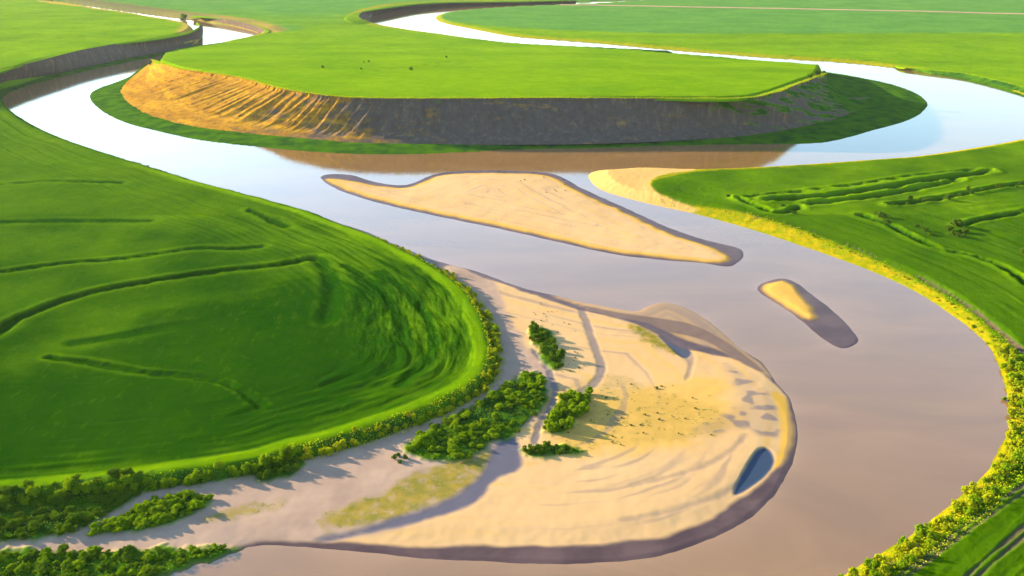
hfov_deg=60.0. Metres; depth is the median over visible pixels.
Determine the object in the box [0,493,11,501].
bank shrub
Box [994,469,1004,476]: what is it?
bank shrub
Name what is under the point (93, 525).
willow shrub
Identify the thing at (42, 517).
thicket shrub
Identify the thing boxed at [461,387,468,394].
bank shrub
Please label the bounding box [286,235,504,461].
undergrowth
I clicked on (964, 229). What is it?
meadow bush
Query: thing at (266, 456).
bank shrub
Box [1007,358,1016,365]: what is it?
bank shrub
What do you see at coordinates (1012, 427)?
bank shrub
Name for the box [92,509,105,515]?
thicket shrub
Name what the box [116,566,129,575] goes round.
willow shrub
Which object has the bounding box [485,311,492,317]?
bank shrub
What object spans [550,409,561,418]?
willow shrub
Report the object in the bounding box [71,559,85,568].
willow shrub
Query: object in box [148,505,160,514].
willow shrub
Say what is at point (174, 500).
willow shrub
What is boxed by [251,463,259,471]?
bank shrub
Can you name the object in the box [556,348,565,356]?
shrub
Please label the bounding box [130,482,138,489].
bank shrub
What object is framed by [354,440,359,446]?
bank shrub
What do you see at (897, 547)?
bank shrub
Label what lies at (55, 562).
willow shrub
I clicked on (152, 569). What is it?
thicket shrub
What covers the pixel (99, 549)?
thicket shrub
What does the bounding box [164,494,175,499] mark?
willow shrub
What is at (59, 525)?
thicket shrub
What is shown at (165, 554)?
thicket shrub
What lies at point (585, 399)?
willow shrub
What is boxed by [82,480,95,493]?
bank shrub
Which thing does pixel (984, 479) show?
bank shrub
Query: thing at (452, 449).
willow shrub
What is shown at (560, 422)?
willow shrub
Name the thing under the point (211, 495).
willow shrub
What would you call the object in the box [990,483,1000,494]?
bank shrub
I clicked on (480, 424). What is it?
willow shrub
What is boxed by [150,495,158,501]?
willow shrub
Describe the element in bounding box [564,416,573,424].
willow shrub
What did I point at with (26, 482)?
thicket shrub
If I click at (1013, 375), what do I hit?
bank shrub
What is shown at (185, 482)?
bank shrub
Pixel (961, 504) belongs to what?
bank shrub
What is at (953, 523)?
undergrowth
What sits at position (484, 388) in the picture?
bank shrub
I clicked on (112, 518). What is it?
willow shrub
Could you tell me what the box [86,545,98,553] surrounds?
willow shrub
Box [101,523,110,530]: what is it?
willow shrub
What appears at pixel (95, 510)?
thicket shrub
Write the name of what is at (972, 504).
bank shrub
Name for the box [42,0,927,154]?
plateau
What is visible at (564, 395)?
willow shrub
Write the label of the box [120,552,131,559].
thicket shrub
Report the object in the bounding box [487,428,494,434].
willow shrub
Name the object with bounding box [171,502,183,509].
willow shrub
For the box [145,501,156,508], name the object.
willow shrub
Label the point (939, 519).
bank shrub
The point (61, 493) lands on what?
bank shrub
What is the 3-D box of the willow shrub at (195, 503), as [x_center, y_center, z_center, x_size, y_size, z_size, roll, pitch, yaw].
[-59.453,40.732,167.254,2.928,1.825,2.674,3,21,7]
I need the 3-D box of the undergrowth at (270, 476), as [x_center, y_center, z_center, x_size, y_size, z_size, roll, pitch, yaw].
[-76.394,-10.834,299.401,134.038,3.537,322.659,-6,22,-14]
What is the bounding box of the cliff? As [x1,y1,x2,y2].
[120,60,869,144]
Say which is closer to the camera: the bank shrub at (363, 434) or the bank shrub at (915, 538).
the bank shrub at (915, 538)
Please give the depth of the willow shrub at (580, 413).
198.75 m
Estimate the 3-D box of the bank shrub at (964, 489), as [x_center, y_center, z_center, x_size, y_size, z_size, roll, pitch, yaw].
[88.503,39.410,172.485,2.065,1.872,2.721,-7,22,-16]
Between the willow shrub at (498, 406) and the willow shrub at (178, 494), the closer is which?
the willow shrub at (178, 494)
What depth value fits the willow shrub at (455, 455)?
182.57 m
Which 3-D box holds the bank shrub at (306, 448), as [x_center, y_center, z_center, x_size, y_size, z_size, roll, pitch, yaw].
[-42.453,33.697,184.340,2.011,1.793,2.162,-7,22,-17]
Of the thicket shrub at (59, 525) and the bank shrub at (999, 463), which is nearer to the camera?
the thicket shrub at (59, 525)
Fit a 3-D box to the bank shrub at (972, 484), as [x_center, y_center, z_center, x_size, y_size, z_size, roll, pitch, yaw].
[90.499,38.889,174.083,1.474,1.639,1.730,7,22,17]
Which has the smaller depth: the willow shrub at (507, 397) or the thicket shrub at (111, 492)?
the thicket shrub at (111, 492)
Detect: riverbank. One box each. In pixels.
[0,22,202,82]
[191,16,269,33]
[344,0,575,24]
[894,66,1023,96]
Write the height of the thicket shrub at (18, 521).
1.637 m
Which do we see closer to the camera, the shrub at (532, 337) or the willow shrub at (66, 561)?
the willow shrub at (66, 561)
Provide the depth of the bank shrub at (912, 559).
151.23 m
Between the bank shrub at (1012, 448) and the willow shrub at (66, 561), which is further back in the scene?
the bank shrub at (1012, 448)
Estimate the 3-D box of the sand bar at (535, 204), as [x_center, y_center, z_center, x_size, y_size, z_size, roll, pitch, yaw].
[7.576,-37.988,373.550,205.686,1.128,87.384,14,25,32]
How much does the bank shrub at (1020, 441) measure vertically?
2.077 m
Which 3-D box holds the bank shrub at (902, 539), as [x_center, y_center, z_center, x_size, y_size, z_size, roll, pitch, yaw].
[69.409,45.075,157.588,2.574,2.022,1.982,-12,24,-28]
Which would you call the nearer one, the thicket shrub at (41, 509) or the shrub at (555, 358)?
the thicket shrub at (41, 509)
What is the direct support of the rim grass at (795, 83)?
on the plateau
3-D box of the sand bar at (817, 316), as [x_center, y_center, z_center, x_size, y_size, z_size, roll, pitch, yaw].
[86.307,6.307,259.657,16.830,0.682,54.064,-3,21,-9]
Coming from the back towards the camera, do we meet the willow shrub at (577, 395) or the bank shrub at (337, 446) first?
the willow shrub at (577, 395)
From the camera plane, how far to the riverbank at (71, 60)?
789.71 m
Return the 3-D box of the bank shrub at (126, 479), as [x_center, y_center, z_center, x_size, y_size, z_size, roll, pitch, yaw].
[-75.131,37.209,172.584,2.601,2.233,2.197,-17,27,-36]
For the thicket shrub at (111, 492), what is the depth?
170.28 m
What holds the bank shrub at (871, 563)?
on the meadow at (976, 270)
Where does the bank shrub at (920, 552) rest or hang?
on the meadow at (976, 270)
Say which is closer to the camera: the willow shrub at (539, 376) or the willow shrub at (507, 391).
the willow shrub at (507, 391)
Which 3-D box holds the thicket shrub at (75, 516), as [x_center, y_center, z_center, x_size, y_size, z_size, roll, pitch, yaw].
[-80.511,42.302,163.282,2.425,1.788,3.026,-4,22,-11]
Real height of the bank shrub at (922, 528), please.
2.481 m
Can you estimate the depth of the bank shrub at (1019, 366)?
220.52 m
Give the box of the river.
[2,0,1023,575]
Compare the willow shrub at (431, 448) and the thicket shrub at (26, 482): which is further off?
the willow shrub at (431, 448)
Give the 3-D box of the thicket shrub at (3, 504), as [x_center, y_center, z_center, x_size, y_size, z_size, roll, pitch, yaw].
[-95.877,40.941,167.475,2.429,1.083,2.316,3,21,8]
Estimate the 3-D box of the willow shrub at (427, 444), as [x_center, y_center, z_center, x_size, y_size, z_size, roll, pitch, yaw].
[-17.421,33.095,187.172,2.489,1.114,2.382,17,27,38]
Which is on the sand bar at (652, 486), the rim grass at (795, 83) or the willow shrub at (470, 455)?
the willow shrub at (470, 455)
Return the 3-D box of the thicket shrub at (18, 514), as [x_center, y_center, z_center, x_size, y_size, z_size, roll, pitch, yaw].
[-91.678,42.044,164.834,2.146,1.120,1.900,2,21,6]
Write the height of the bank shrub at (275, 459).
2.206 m
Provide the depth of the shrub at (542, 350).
229.80 m
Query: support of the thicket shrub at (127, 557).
on the sand bar at (652, 486)
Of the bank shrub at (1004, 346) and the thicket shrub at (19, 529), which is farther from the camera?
the bank shrub at (1004, 346)
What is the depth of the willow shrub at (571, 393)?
205.62 m
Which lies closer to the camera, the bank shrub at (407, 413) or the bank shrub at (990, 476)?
the bank shrub at (990, 476)
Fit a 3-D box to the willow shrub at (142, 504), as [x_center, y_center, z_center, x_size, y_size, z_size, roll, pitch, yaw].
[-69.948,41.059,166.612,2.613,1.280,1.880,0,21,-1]
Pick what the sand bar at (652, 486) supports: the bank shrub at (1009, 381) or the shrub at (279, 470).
the shrub at (279, 470)
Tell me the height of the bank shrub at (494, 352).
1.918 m
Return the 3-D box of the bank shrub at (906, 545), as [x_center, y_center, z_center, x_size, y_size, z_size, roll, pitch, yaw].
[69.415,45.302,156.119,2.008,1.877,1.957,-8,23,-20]
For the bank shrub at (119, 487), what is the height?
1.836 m
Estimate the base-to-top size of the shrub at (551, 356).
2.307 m
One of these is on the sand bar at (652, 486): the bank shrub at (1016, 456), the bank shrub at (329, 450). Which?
the bank shrub at (329, 450)
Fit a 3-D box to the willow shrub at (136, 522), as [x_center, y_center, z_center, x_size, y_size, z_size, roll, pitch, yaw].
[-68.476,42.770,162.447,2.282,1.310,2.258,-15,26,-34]
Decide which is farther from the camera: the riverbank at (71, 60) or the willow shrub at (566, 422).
the riverbank at (71, 60)
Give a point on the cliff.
(216, 101)
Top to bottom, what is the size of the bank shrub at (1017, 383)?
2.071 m
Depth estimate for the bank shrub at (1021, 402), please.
203.60 m
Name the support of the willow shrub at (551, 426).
on the sand bar at (652, 486)
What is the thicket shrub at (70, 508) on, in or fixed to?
on the sand bar at (652, 486)
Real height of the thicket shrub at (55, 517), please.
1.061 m
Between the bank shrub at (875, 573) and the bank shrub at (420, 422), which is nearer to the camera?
the bank shrub at (875, 573)
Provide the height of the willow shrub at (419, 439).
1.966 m
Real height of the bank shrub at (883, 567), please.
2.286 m
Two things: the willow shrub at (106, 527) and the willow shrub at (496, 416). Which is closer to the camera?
the willow shrub at (106, 527)
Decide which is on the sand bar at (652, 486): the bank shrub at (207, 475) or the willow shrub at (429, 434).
the willow shrub at (429, 434)
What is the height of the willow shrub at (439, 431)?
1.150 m
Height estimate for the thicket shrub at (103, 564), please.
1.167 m
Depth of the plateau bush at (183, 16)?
1256.57 m
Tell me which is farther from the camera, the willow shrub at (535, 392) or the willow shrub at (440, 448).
the willow shrub at (535, 392)
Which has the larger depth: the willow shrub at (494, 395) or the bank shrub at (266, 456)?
the willow shrub at (494, 395)
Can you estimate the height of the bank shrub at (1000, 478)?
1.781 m
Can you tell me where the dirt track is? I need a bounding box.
[560,4,1023,13]
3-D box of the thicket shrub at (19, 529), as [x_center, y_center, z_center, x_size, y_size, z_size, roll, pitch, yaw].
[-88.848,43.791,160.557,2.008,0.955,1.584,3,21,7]
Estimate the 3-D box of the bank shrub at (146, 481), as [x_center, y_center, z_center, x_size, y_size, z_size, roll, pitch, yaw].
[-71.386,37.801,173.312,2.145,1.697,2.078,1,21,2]
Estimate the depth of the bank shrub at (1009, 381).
214.21 m
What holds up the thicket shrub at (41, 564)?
on the sand bar at (652, 486)
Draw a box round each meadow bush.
[876,211,886,216]
[944,225,953,230]
[949,218,962,226]
[955,232,965,236]
[959,227,969,232]
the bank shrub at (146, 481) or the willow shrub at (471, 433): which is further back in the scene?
the willow shrub at (471, 433)
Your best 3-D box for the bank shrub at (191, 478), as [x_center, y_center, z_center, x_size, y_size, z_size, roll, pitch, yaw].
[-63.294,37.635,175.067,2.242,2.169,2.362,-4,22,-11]
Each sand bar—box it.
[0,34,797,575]
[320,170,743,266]
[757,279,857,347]
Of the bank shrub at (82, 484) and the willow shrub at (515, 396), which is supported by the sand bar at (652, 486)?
the willow shrub at (515, 396)
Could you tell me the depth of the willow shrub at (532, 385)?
211.18 m
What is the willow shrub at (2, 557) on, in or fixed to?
on the sand bar at (652, 486)
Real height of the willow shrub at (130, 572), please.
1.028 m
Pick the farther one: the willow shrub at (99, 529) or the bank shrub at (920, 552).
the willow shrub at (99, 529)
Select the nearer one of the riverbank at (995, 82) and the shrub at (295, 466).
the shrub at (295, 466)
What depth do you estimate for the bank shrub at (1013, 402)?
204.92 m
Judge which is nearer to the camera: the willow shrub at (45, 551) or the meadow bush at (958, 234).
the willow shrub at (45, 551)
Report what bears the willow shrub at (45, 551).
on the sand bar at (652, 486)
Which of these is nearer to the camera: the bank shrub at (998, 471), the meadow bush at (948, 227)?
the bank shrub at (998, 471)
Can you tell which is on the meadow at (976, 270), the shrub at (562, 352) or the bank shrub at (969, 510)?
the bank shrub at (969, 510)
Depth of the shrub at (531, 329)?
241.86 m
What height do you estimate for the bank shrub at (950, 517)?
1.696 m
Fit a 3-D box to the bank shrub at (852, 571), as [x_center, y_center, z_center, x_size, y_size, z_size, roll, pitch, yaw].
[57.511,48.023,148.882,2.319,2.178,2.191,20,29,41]
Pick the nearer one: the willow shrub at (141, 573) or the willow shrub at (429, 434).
the willow shrub at (141, 573)
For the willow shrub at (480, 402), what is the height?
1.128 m
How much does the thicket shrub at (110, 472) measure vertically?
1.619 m
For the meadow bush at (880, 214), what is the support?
on the meadow at (976, 270)
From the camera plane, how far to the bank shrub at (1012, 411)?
201.64 m
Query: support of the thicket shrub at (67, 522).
on the sand bar at (652, 486)
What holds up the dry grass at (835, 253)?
on the meadow at (976, 270)
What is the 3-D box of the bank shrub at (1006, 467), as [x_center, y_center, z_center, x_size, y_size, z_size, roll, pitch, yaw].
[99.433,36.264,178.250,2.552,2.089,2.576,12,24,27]
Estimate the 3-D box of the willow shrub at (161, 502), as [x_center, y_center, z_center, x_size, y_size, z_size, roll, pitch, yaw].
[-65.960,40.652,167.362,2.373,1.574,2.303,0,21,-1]
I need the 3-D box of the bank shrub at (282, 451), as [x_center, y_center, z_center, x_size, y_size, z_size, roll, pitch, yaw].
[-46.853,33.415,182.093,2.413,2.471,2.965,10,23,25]
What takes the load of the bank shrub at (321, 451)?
on the sand bar at (652, 486)
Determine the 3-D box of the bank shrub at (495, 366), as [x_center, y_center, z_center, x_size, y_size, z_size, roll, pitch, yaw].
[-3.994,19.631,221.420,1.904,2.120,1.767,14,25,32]
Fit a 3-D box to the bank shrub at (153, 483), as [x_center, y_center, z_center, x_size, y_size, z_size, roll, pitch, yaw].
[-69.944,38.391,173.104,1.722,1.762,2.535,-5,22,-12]
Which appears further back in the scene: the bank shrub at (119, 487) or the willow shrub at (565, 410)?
the willow shrub at (565, 410)
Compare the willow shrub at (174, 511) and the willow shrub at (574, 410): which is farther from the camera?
the willow shrub at (574, 410)
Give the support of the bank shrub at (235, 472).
on the meadow at (154, 320)
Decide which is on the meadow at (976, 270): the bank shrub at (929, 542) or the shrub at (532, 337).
the bank shrub at (929, 542)
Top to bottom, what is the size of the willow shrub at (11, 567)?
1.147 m
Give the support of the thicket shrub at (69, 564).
on the sand bar at (652, 486)
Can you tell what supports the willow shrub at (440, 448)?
on the sand bar at (652, 486)
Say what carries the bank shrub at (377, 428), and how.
on the meadow at (154, 320)
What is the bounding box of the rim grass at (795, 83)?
[151,59,826,98]
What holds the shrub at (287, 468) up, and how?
on the sand bar at (652, 486)
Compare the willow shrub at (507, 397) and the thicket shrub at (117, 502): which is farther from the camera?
the willow shrub at (507, 397)
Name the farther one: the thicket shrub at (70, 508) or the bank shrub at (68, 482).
the bank shrub at (68, 482)
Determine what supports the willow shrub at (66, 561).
on the sand bar at (652, 486)
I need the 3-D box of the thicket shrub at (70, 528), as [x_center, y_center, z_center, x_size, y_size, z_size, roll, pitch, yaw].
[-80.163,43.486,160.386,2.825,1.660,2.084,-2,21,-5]
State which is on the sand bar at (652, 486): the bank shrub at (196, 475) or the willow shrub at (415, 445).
the willow shrub at (415, 445)
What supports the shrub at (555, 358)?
on the sand bar at (652, 486)
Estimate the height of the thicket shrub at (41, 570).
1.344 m
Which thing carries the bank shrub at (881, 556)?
on the meadow at (976, 270)
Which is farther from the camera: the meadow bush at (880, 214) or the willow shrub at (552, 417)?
the meadow bush at (880, 214)
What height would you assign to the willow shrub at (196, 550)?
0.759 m
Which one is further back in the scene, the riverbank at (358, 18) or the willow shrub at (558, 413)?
the riverbank at (358, 18)
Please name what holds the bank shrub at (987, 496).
on the meadow at (976, 270)
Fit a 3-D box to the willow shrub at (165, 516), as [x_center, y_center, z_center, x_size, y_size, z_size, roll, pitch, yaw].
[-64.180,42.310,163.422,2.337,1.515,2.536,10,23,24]
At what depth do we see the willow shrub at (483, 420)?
196.00 m
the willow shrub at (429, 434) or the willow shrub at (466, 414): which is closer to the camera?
the willow shrub at (429, 434)
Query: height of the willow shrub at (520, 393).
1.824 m
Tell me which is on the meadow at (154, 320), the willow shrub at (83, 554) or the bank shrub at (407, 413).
the bank shrub at (407, 413)
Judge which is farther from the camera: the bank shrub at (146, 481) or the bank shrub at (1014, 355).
the bank shrub at (1014, 355)
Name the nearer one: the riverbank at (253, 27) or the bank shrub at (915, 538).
the bank shrub at (915, 538)
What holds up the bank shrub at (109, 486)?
on the meadow at (154, 320)
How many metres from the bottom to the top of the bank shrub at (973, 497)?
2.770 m
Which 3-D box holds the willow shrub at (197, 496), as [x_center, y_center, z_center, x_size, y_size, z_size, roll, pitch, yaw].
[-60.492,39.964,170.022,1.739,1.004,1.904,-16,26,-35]
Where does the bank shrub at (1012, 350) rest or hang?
on the meadow at (976, 270)
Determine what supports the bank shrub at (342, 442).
on the meadow at (154, 320)
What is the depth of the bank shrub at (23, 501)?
167.75 m
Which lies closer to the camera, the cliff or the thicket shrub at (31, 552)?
the thicket shrub at (31, 552)
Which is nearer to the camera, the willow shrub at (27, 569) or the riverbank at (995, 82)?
the willow shrub at (27, 569)
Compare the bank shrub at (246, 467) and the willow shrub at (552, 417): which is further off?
the willow shrub at (552, 417)
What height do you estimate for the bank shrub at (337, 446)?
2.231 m
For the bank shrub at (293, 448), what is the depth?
182.38 m
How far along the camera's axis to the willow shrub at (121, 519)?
161.85 m
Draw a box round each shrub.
[0,485,12,494]
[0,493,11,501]
[0,501,11,507]
[0,515,4,523]
[0,552,4,560]
[0,569,12,575]
[4,503,15,511]
[5,520,15,528]
[5,563,17,570]
[7,517,24,526]
[14,511,24,517]
[14,563,27,573]
[15,526,25,532]
[16,531,28,539]
[17,492,24,501]
[17,554,26,560]
[20,495,29,505]
[23,479,34,487]
[23,566,31,572]
[25,485,40,495]
[25,548,37,558]
[28,520,41,530]
[32,506,47,513]
[35,562,46,571]
[37,515,46,519]
[37,567,46,575]
[38,547,51,556]
[39,555,53,564]
[50,514,59,519]
[50,560,59,566]
[53,488,67,497]
[55,523,62,528]
[56,530,64,534]
[56,543,69,553]
[60,558,71,565]
[61,524,76,532]
[61,561,72,570]
[63,476,74,491]
[63,505,79,513]
[63,520,73,524]
[65,550,74,557]
[66,572,80,575]
[67,511,80,523]
[70,473,81,480]
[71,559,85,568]
[72,483,80,494]
[77,551,87,558]
[78,482,87,491]
[78,511,86,517]
[81,520,90,526]
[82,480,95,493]
[82,514,92,520]
[86,528,96,535]
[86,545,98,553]
[87,550,99,559]
[88,521,100,529]
[91,507,103,512]
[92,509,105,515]
[93,485,101,493]
[95,527,101,532]
[95,546,103,552]
[99,560,110,568]
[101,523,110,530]
[103,481,116,491]
[106,467,119,476]
[107,516,118,526]
[108,489,115,495]
[110,516,125,528]
[111,553,119,559]
[112,523,124,532]
[113,499,124,505]
[115,469,125,477]
[116,483,125,491]
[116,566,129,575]
[119,474,132,484]
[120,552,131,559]
[122,467,134,475]
[122,544,136,553]
[122,555,131,561]
[125,568,138,575]
[126,514,137,523]
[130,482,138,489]
[132,503,144,508]
[132,516,143,525]
[134,504,144,512]
[135,523,144,528]
[137,571,145,575]
[138,517,151,525]
[141,550,154,560]
[142,476,152,484]
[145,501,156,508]
[145,565,158,573]
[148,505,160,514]
[149,515,160,527]
[150,479,157,488]
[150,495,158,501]
[155,513,169,522]
[157,499,167,504]
[157,548,164,554]
[159,478,169,488]
[160,551,168,558]
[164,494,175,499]
[167,496,181,505]
[168,477,178,486]
[168,508,177,515]
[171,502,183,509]
[175,492,182,496]
[182,478,191,485]
[182,489,194,496]
[185,472,196,483]
[188,544,195,550]
[189,498,203,508]
[190,470,201,480]
[192,493,200,498]
[192,548,199,552]
[201,470,213,479]
[203,493,213,499]
[213,460,224,468]
[226,465,237,473]
[232,467,240,475]
[240,462,251,473]
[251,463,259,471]
[258,453,270,466]
[262,472,268,479]
[270,456,282,463]
[276,468,282,474]
[279,444,289,456]
[285,450,294,459]
[285,465,291,472]
[288,442,300,453]
[291,462,298,471]
[300,453,307,459]
[303,446,311,452]
[306,450,312,458]
[318,446,326,455]
[325,447,333,455]
[332,441,341,450]
[338,439,346,446]
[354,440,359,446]
[360,431,367,437]
[374,425,380,431]
[403,411,410,416]
[404,445,413,450]
[412,441,419,448]
[413,416,423,424]
[414,435,428,444]
[424,430,437,439]
[425,441,435,447]
[427,445,435,450]
[428,437,436,444]
[436,429,443,434]
[436,445,444,450]
[447,438,458,444]
[447,445,458,454]
[450,414,459,421]
[451,452,459,458]
[452,434,466,440]
[453,425,463,430]
[460,411,469,417]
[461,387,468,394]
[465,452,472,457]
[467,431,477,436]
[469,422,478,429]
[475,421,482,428]
[477,399,483,404]
[480,418,487,423]
[481,385,489,392]
[484,372,492,380]
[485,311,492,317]
[486,390,499,399]
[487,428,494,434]
[489,432,499,438]
[490,350,497,355]
[491,412,502,419]
[493,324,499,332]
[493,363,499,368]
[494,403,504,409]
[495,424,504,429]
[504,380,513,386]
[504,388,512,394]
[504,394,515,400]
[509,392,521,400]
[516,390,525,397]
[516,397,528,404]
[520,372,531,378]
[527,382,538,388]
[528,334,536,341]
[529,325,535,332]
[529,389,541,395]
[536,374,545,379]
[536,378,546,384]
[539,345,545,352]
[542,414,558,423]
[545,422,556,431]
[548,353,554,361]
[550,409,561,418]
[551,343,557,348]
[553,355,560,361]
[555,400,563,408]
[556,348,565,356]
[558,392,569,399]
[558,419,569,428]
[560,407,571,416]
[562,418,571,428]
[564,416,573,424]
[568,389,575,397]
[571,405,583,416]
[573,391,582,401]
[575,409,583,416]
[579,401,589,412]
[580,395,589,403]
[584,386,592,394]
[847,566,859,575]
[863,557,879,569]
[869,569,880,575]
[873,553,887,562]
[876,560,890,575]
[893,545,900,550]
[896,557,907,568]
[897,535,909,545]
[897,553,908,559]
[900,540,911,549]
[905,554,916,563]
[912,535,920,541]
[914,523,927,536]
[914,547,925,557]
[923,522,931,528]
[924,538,934,548]
[925,529,938,539]
[931,515,942,525]
[942,517,950,522]
[942,522,952,531]
[945,515,953,521]
[953,505,961,512]
[954,500,965,510]
[960,485,972,494]
[962,505,974,514]
[968,489,979,497]
[969,481,976,489]
[969,493,983,504]
[969,500,977,510]
[981,492,994,501]
[982,476,988,482]
[987,472,996,481]
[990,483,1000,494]
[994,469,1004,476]
[995,474,1004,483]
[996,458,1008,467]
[1000,363,1006,368]
[1000,462,1013,471]
[1001,343,1010,349]
[1001,353,1008,360]
[1005,377,1017,385]
[1005,430,1015,438]
[1006,419,1016,426]
[1006,458,1016,468]
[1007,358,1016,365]
[1007,372,1016,378]
[1007,392,1017,400]
[1007,407,1016,414]
[1008,400,1015,406]
[1008,424,1020,431]
[1008,445,1018,453]
[1009,348,1016,352]
[1009,352,1018,360]
[1009,440,1016,445]
[1011,452,1023,462]
[1014,361,1023,370]
[1014,380,1022,386]
[1015,436,1023,446]
[1015,447,1023,455]
[1016,400,1023,407]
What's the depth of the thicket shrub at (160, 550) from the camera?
154.86 m
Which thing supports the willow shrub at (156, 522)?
on the sand bar at (652, 486)
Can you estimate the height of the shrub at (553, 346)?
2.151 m
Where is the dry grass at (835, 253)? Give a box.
[654,197,1004,338]
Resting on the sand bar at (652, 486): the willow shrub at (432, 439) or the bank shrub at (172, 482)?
the willow shrub at (432, 439)
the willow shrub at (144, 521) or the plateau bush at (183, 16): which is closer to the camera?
the willow shrub at (144, 521)
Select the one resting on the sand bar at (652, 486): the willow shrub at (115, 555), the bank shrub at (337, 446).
the willow shrub at (115, 555)
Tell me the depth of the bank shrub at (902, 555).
152.48 m
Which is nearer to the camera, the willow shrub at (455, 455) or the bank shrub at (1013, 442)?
the willow shrub at (455, 455)
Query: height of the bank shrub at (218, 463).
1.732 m
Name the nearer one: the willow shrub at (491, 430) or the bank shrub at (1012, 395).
the willow shrub at (491, 430)
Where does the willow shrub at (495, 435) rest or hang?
on the sand bar at (652, 486)
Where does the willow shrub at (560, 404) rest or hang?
on the sand bar at (652, 486)
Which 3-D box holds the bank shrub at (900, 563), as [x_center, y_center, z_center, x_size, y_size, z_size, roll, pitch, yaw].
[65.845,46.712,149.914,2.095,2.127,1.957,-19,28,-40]
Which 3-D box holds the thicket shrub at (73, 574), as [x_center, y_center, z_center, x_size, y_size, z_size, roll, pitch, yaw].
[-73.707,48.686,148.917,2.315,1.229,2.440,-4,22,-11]
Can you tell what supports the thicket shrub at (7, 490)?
on the meadow at (154, 320)
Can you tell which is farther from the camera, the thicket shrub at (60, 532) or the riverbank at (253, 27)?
the riverbank at (253, 27)
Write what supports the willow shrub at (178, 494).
on the sand bar at (652, 486)
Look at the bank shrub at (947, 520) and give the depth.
162.48 m
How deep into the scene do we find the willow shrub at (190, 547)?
156.68 m
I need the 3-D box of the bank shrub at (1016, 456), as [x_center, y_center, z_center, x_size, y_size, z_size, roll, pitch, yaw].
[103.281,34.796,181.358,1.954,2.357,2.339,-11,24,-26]
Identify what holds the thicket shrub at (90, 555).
on the sand bar at (652, 486)
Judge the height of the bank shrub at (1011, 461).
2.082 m
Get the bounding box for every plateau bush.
[179,14,186,19]
[813,67,820,74]
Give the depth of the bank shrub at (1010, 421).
196.06 m
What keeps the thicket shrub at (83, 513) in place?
on the sand bar at (652, 486)
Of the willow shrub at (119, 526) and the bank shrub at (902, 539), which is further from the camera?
the willow shrub at (119, 526)
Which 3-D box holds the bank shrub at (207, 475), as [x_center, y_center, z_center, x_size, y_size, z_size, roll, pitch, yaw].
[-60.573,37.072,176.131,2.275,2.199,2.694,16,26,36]
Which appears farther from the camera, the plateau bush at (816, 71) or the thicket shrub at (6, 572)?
the plateau bush at (816, 71)
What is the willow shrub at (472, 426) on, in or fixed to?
on the sand bar at (652, 486)
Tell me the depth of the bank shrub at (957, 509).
166.17 m
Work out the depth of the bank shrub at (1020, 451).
182.61 m
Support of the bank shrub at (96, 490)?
on the meadow at (154, 320)
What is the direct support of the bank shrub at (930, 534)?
on the meadow at (976, 270)
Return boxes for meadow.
[0,0,492,499]
[436,0,1023,575]
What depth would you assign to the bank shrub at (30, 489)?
168.88 m
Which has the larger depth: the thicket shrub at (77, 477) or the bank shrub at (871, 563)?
the thicket shrub at (77, 477)
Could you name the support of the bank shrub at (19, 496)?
on the meadow at (154, 320)
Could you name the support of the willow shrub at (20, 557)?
on the sand bar at (652, 486)
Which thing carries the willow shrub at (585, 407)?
on the sand bar at (652, 486)
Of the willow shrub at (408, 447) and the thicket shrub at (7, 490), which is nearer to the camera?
the thicket shrub at (7, 490)
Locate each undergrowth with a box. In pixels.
[0,161,591,575]
[0,444,302,504]
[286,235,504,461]
[845,332,1023,575]
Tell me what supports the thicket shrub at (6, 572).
on the sand bar at (652, 486)
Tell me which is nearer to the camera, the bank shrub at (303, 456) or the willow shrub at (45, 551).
the willow shrub at (45, 551)
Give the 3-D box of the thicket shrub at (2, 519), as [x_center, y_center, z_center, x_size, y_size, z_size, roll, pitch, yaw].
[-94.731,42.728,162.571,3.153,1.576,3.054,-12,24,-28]
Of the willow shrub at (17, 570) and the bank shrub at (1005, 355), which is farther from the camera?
the bank shrub at (1005, 355)
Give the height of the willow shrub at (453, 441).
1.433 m
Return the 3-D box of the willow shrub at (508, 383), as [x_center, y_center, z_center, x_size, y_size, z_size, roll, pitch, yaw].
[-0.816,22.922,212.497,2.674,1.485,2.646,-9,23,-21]
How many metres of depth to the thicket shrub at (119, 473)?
172.98 m
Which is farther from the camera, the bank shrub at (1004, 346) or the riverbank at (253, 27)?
the riverbank at (253, 27)
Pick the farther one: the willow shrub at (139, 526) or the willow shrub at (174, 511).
the willow shrub at (174, 511)
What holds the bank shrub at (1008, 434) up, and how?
on the meadow at (976, 270)
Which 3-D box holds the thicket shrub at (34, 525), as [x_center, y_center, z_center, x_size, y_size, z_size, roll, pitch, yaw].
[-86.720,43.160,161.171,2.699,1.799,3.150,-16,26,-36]
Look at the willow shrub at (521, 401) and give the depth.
204.63 m
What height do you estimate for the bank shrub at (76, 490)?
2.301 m
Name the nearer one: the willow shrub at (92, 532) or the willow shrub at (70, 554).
the willow shrub at (70, 554)
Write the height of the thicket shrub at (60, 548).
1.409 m
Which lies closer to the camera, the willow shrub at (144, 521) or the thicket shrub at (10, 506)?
the willow shrub at (144, 521)
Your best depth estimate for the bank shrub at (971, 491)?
170.50 m
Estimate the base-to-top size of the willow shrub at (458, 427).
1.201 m

